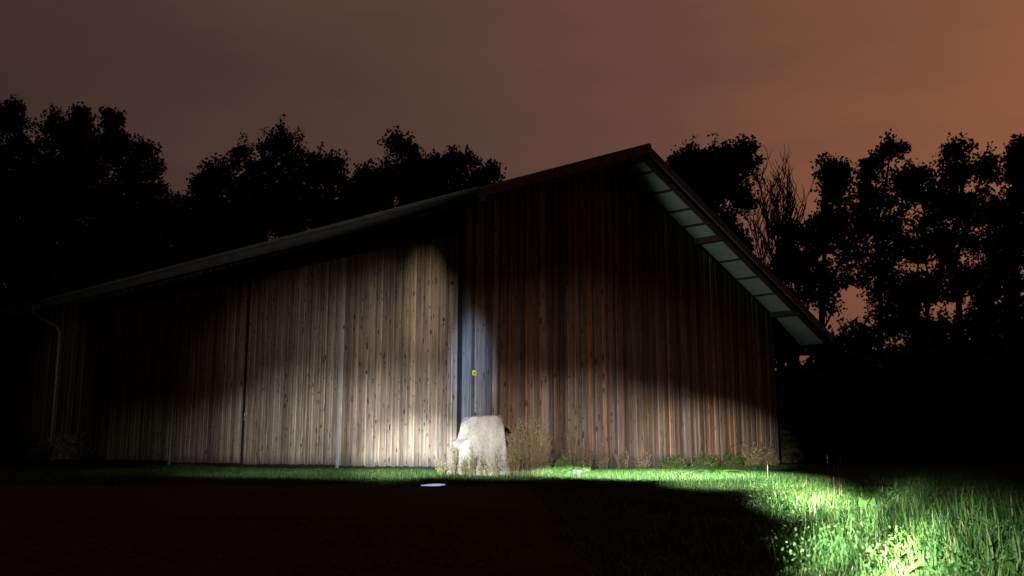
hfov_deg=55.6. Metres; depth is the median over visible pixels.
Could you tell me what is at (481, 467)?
weed
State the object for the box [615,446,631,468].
dry weed
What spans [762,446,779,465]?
bramble
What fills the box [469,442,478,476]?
weed
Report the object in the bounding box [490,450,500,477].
weed
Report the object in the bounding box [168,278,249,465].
sliding door
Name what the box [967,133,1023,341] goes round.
tree
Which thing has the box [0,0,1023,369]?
sky
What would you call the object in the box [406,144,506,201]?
tree
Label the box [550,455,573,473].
nettle
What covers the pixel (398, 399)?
sliding door
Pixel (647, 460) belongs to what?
dry weed
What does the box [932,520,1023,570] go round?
grass tuft
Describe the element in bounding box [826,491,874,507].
grass tuft
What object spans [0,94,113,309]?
tree
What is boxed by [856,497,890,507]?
leafy plant
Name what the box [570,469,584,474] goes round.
stone
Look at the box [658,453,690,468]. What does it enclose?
bramble
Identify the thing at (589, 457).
dry weed
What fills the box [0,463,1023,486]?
grass
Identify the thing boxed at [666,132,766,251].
tree
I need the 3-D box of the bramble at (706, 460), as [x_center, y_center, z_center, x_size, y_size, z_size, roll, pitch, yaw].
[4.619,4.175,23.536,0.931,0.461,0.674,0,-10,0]
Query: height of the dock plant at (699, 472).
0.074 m
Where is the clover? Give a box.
[572,478,1023,575]
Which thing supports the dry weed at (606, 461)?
on the ground at (28, 547)
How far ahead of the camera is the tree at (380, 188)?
44.92 m
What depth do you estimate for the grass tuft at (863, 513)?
4.27 m
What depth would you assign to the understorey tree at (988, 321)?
35.51 m
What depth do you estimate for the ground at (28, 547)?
4.16 m
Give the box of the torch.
[421,484,444,487]
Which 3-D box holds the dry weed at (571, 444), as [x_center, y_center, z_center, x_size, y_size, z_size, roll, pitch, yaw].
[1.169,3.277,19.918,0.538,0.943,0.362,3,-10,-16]
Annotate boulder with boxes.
[446,415,509,476]
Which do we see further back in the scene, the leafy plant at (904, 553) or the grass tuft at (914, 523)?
the grass tuft at (914, 523)
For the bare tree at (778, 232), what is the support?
on the ground at (28, 547)
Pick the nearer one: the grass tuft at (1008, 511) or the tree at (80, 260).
the grass tuft at (1008, 511)
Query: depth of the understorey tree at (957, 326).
35.89 m
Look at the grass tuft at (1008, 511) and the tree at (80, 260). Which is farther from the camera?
the tree at (80, 260)
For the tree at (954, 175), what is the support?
on the ground at (28, 547)
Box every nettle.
[533,463,553,474]
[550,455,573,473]
[572,462,590,473]
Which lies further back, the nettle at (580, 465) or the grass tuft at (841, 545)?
the nettle at (580, 465)
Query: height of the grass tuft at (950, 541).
0.173 m
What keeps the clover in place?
on the ground at (28, 547)
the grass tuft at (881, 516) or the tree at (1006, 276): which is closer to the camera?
the grass tuft at (881, 516)
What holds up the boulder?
on the ground at (28, 547)
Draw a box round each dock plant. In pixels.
[674,471,704,474]
[694,469,743,475]
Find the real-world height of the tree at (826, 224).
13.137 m
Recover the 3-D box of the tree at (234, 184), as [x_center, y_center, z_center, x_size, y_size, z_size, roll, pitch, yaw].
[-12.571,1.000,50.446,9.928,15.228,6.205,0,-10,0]
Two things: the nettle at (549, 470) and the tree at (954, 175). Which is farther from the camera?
the tree at (954, 175)
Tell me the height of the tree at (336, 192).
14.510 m
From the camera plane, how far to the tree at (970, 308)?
46.63 m
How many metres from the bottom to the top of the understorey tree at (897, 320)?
6.173 m
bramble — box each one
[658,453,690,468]
[689,451,721,467]
[721,451,745,466]
[740,441,765,465]
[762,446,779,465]
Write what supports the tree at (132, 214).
on the ground at (28, 547)
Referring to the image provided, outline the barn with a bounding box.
[0,143,834,470]
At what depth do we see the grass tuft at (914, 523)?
3.30 m
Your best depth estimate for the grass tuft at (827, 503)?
5.34 m
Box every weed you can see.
[435,459,446,473]
[444,437,457,475]
[457,456,469,475]
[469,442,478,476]
[477,450,490,476]
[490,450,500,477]
[559,424,581,465]
[579,438,595,466]
[595,437,610,469]
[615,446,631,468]
[633,450,650,468]
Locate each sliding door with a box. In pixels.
[106,294,177,462]
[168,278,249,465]
[240,258,341,467]
[335,232,459,469]
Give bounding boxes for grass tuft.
[789,530,914,563]
[795,491,872,508]
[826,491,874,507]
[839,495,924,525]
[862,496,931,532]
[872,497,969,542]
[892,515,1015,570]
[925,484,1023,529]
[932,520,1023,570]
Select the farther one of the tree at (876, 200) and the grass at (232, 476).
the tree at (876, 200)
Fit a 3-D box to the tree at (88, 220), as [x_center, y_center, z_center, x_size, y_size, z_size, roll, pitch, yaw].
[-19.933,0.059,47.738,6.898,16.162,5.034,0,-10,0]
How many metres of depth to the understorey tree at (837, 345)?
34.86 m
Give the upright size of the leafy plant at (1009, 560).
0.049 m
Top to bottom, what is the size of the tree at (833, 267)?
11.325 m
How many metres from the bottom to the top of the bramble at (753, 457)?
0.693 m
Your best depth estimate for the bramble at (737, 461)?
24.45 m
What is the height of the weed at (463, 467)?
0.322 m
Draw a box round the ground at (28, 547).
[0,457,1023,575]
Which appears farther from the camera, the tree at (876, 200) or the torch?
the tree at (876, 200)
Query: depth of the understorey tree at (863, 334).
35.44 m
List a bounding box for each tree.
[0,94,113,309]
[0,148,118,309]
[50,124,153,284]
[59,106,191,293]
[176,114,350,259]
[177,172,339,249]
[320,125,440,223]
[333,168,357,222]
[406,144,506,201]
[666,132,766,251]
[743,145,838,368]
[768,218,835,360]
[774,345,815,365]
[776,152,886,325]
[806,321,856,361]
[831,315,893,353]
[842,128,936,349]
[870,296,924,356]
[889,300,953,346]
[895,158,962,316]
[896,227,948,315]
[917,132,1023,319]
[933,307,986,349]
[960,290,1009,341]
[962,198,1002,320]
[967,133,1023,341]
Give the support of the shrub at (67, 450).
on the ground at (28, 547)
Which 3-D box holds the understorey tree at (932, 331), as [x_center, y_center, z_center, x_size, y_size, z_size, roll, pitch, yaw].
[15.132,3.325,35.450,2.027,6.055,2.708,0,-10,0]
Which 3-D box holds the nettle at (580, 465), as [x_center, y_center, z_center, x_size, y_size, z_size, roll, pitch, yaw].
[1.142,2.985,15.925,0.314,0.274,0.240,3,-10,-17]
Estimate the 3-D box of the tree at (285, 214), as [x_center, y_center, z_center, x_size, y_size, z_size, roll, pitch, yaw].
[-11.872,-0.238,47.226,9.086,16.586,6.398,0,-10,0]
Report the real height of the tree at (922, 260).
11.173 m
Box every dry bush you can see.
[504,427,522,475]
[506,416,557,475]
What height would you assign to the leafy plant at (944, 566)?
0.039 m
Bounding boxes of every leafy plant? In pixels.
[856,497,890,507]
[866,551,916,562]
[905,563,976,575]
[955,556,1022,573]
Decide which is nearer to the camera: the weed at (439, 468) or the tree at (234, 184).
the weed at (439, 468)
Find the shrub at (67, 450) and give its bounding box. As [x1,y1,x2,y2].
[44,432,94,459]
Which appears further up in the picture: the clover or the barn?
the barn
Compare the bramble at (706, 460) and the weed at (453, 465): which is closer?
the weed at (453, 465)
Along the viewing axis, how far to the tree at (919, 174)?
43.43 m
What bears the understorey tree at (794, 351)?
on the ground at (28, 547)
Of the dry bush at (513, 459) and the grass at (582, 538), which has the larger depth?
the dry bush at (513, 459)
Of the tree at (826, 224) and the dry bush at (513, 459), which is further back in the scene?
the tree at (826, 224)
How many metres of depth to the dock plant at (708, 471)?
14.43 m
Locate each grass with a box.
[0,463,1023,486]
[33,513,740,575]
[531,477,1023,575]
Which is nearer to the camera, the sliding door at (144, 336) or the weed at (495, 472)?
the weed at (495, 472)
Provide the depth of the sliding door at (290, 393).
21.69 m
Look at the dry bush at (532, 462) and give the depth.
14.65 m

